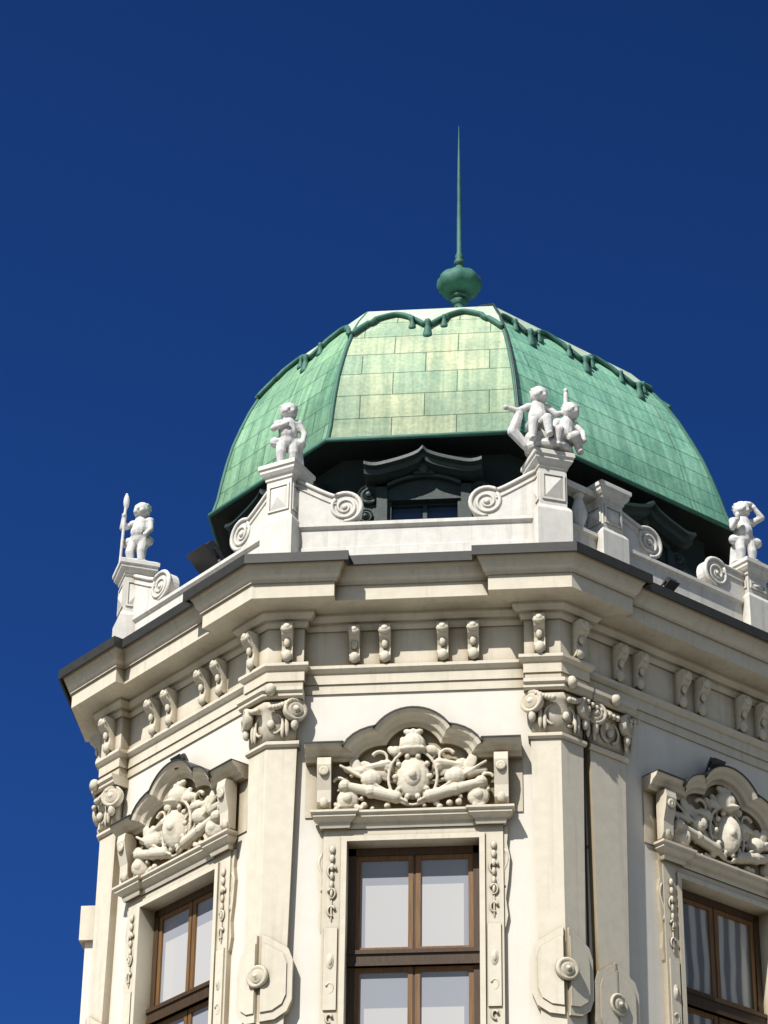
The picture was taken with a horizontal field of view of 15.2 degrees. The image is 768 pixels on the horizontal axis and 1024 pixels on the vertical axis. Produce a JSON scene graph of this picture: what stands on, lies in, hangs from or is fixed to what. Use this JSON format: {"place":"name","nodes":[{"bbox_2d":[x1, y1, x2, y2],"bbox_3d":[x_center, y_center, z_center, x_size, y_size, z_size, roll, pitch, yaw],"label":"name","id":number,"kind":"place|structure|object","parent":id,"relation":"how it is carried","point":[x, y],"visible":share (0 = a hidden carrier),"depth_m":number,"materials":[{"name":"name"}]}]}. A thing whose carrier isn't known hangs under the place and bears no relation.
{"place":"outdoors","nodes":[
{"label":"outdoors","id":0,"kind":"place"},
{"bbox_2d":[0,0,767,1023],"label":"sky","id":1,"kind":"structure","parent":0,"point":[196,195],"materials":[{"name":"blue"}]},
{"bbox_2d":[109,688,767,1023],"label":"walls","id":2,"kind":"structure","parent":0,"point":[480,713],"depth_m":49.70,"materials":[{"name":"paint"}]},
{"bbox_2d":[80,942,92,1023],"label":"wing walls","id":3,"kind":"structure","parent":2,"relation":"attached to","point":[86,981],"depth_m":52.97,"materials":[{"name":"beige paint"}]},
{"bbox_2d":[79,906,94,950],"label":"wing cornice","id":4,"kind":"structure","parent":3,"relation":"on","point":[87,919],"depth_m":53.45,"materials":[{"name":"beige stone"}]},
{"bbox_2d":[85,676,639,1023],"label":"pilasters","id":5,"kind":"object","parent":2,"relation":"attached to","point":[602,977],"visible":0.97,"depth_m":48.84,"materials":[{"name":"stone"}]},
{"bbox_2d":[246,957,627,1016],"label":"pilaster rosettes","id":6,"kind":"object","parent":5,"relation":"attached to","point":[566,968],"visible":1,"depth_m":47.64,"materials":[{"name":"stone"}]},
{"bbox_2d":[89,676,640,833],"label":"capitals","id":7,"kind":"object","parent":2,"relation":"attached to","point":[571,715],"visible":0.99,"depth_m":50.13,"materials":[{"name":"stone"}]},
{"bbox_2d":[63,551,767,779],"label":"entablature","id":8,"kind":"structure","parent":2,"relation":"attached to","point":[322,606],"depth_m":51.02,"materials":[{"name":"stone"}]},
{"bbox_2d":[58,541,767,721],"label":"cornice flashing","id":9,"kind":"object","parent":8,"relation":"on","point":[428,557],"visible":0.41,"depth_m":50.88,"materials":[{"name":"metal"}]},
{"bbox_2d":[91,613,767,759],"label":"cornice brackets","id":10,"kind":"object","parent":8,"relation":"attached to","point":[253,644],"visible":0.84,"depth_m":51.98,"materials":[{"name":"beige stone"}]},
{"bbox_2d":[89,613,767,765],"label":"frieze console leaves","id":11,"kind":"object","parent":10,"relation":"attached to","point":[443,654],"visible":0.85,"depth_m":51.14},
{"bbox_2d":[132,515,743,630],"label":"parapet","id":12,"kind":"structure","parent":8,"relation":"on","point":[410,536],"depth_m":52.19,"materials":[{"name":"white stone"}]},
{"bbox_2d":[132,473,744,615],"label":"scroll walls","id":13,"kind":"structure","parent":12,"relation":"on","point":[518,501],"depth_m":52.65,"materials":[{"name":"white stone"}]},
{"bbox_2d":[133,469,767,600],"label":"volutes","id":14,"kind":"object","parent":13,"relation":"attached to","point":[710,578],"visible":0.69,"depth_m":53.27,"materials":[{"name":"white stone"}]},
{"bbox_2d":[110,708,767,1023],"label":"window surrounds","id":15,"kind":"object","parent":2,"relation":"attached to","point":[146,896],"visible":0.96,"depth_m":49.68,"materials":[{"name":"beige stone"}]},
{"bbox_2d":[131,780,221,876],"bbox_3d":[-3.670,5.519,51.386,0.477,1.562,2.833,25,-38,-35],"label":"relief ornament","id":16,"kind":"object","parent":15,"relation":"attached to","point":[176,829],"visible":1,"depth_m":51.24,"materials":[{"name":"stone"}]},
{"bbox_2d":[170,753,188,779],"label":"pediment floodlight","id":17,"kind":"structure","parent":15,"relation":"on","point":[183,756],"depth_m":51.70,"materials":[{"name":"metal"}]},
{"bbox_2d":[160,896,213,1023],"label":"window panes","id":18,"kind":"object","parent":15,"relation":"attached to","point":[174,962],"visible":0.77,"depth_m":50.57,"materials":[{"name":"white glass"}]},
{"bbox_2d":[117,760,680,1023],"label":"hanging festoon ornaments","id":19,"kind":"object","parent":15,"relation":"attached to","point":[500,765],"depth_m":49.12},
{"bbox_2d":[332,728,493,809],"bbox_3d":[0.496,4.408,49.428,2.833,1.552,0.366,-2,-31,5],"label":"relief ornament","id":20,"kind":"object","parent":15,"relation":"attached to","point":[411,776],"visible":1,"depth_m":49.30,"materials":[{"name":"stone"}]},
{"bbox_2d":[359,859,468,1023],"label":"window panes","id":21,"kind":"object","parent":15,"relation":"attached to","point":[444,997],"visible":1,"depth_m":48.42,"materials":[{"name":"white glass"}]},
{"bbox_2d":[109,706,767,826],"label":"molding","id":22,"kind":"structure","parent":15,"relation":"on","point":[207,771],"depth_m":50.65,"materials":[{"name":"beige stone"}]},
{"bbox_2d":[705,757,725,770],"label":"pediment floodlight","id":23,"kind":"structure","parent":22,"relation":"on","point":[713,762],"depth_m":51.58,"materials":[{"name":"metal"}]},
{"bbox_2d":[145,845,767,1023],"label":"window frames","id":24,"kind":"structure","parent":15,"relation":"attached to","point":[414,957],"depth_m":49.07,"materials":[{"name":"brown wood"}]},
{"bbox_2d":[683,903,752,1023],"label":"window curtains","id":25,"kind":"object","parent":15,"relation":"attached to","point":[735,970],"visible":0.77,"depth_m":50.53,"materials":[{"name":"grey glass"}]},
{"bbox_2d":[672,786,767,878],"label":"relief ornament","id":26,"kind":"object","parent":15,"relation":"attached to","point":[725,835],"visible":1,"depth_m":51.18,"materials":[{"name":"stone"}]},
{"bbox_2d":[112,447,767,638],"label":"statue pedestals","id":27,"kind":"object","parent":2,"relation":"on","point":[604,501],"visible":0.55,"depth_m":52.73,"materials":[{"name":"white stone"}]},
{"bbox_2d":[119,493,153,560],"bbox_3d":[-4.871,0.400,56.850,0.706,1.683,0.594,-2,-31,5],"label":"putto statue","id":28,"kind":"object","parent":27,"relation":"on","point":[140,540],"visible":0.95,"depth_m":56.67,"materials":[{"name":"stone"}]},
{"bbox_2d":[186,540,224,573],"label":"floodlight","id":29,"kind":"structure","parent":27,"relation":"on","point":[204,557],"depth_m":55.09,"materials":[{"name":"metal"}]},
{"bbox_2d":[270,402,306,464],"bbox_3d":[-1.770,-1.337,53.550,0.689,1.596,0.600,-2,-31,5],"label":"putto statue","id":30,"kind":"object","parent":27,"relation":"on","point":[288,426],"visible":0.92,"depth_m":53.43,"materials":[{"name":"stone"}]},
{"bbox_2d":[503,386,586,457],"bbox_3d":[2.975,-1.710,52.979,1.310,1.562,0.978,23,-37,-33],"label":"putti statue group","id":31,"kind":"object","parent":27,"relation":"on","point":[566,432],"visible":0.93,"depth_m":52.78,"materials":[{"name":"stone"}]},
{"bbox_2d":[661,576,679,590],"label":"floodlight","id":32,"kind":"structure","parent":27,"relation":"attached to","point":[672,584],"depth_m":52.30,"materials":[{"name":"metal"}]},
{"bbox_2d":[728,501,764,564],"bbox_3d":[6.977,0.503,55.694,0.724,1.585,0.604,14,-33,-21],"label":"putto statue","id":33,"kind":"object","parent":27,"relation":"on","point":[742,539],"visible":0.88,"depth_m":55.56,"materials":[{"name":"stone"}]},
{"bbox_2d":[455,303,590,1023],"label":"lightning conductor cable","id":34,"kind":"object","parent":2,"relation":"attached to","point":[586,880],"visible":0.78,"depth_m":49.16,"materials":[{"name":"metal"}]},
{"bbox_2d":[436,130,481,307],"bbox_3d":[1.649,-6.087,63.177,1.001,6.030,1.001,-2,-31,5],"label":"finial","id":35,"kind":"object","parent":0,"point":[459,285],"visible":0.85,"depth_m":62.23,"materials":[{"name":"green metal"}]},
{"bbox_2d":[313,454,704,577],"bbox_3d":[1.957,2.904,58.255,9.157,4.050,9.157,-2,-31,5],"label":"dome drum","id":36,"kind":"object","parent":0,"point":[501,469],"visible":0.15,"depth_m":55.34,"materials":[{"name":"black"}]},
{"bbox_2d":[208,306,733,553],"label":"dome ribs","id":37,"kind":"object","parent":36,"relation":"on","point":[215,510],"visible":0.32,"depth_m":56.42,"materials":[{"name":"green metal"}]},
{"bbox_2d":[216,331,348,507],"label":"dome roof panel","id":38,"kind":"structure","parent":37,"relation":"on","point":[308,391],"depth_m":57.45,"materials":[{"name":"green metal"}]},
{"bbox_2d":[330,314,514,437],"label":"dome roof panel","id":39,"kind":"structure","parent":37,"relation":"on","point":[398,376],"depth_m":55.91,"materials":[{"name":"green metal"}]},
{"bbox_2d":[207,445,696,570],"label":"dormers","id":40,"kind":"object","parent":37,"relation":"attached to","point":[423,477],"visible":0.23,"depth_m":54.58,"materials":[{"name":"black metal"}]},
{"bbox_2d":[392,507,457,519],"bbox_3d":[2.069,1.949,56.542,9.685,2.650,5.310,2,-31,-3],"label":"dormer glass","id":41,"kind":"object","parent":40,"relation":"attached to","point":[417,513],"visible":0.08,"depth_m":54.63,"materials":[{"name":"blue"}]},
{"bbox_2d":[261,306,647,396],"bbox_3d":[1.786,-1.874,60.864,8.398,0.962,8.398,-2,-31,5],"label":"cap","id":42,"kind":"object","parent":37,"relation":"attached to","point":[424,314],"visible":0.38,"depth_m":57.98,"materials":[{"name":"metal"}]},
{"bbox_2d":[255,308,671,408],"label":"scalloped trim","id":43,"kind":"structure","parent":37,"relation":"attached to","point":[518,327],"depth_m":58.15,"materials":[{"name":"green metal"}]},
{"bbox_2d":[212,435,733,564],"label":"dome soffit","id":44,"kind":"structure","parent":37,"relation":"attached to","point":[327,456],"depth_m":55.72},
{"bbox_2d":[503,319,728,524],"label":"dome roof panel","id":45,"kind":"structure","parent":37,"relation":"on","point":[631,435],"depth_m":57.41,"materials":[{"name":"green metal"}]}
]}

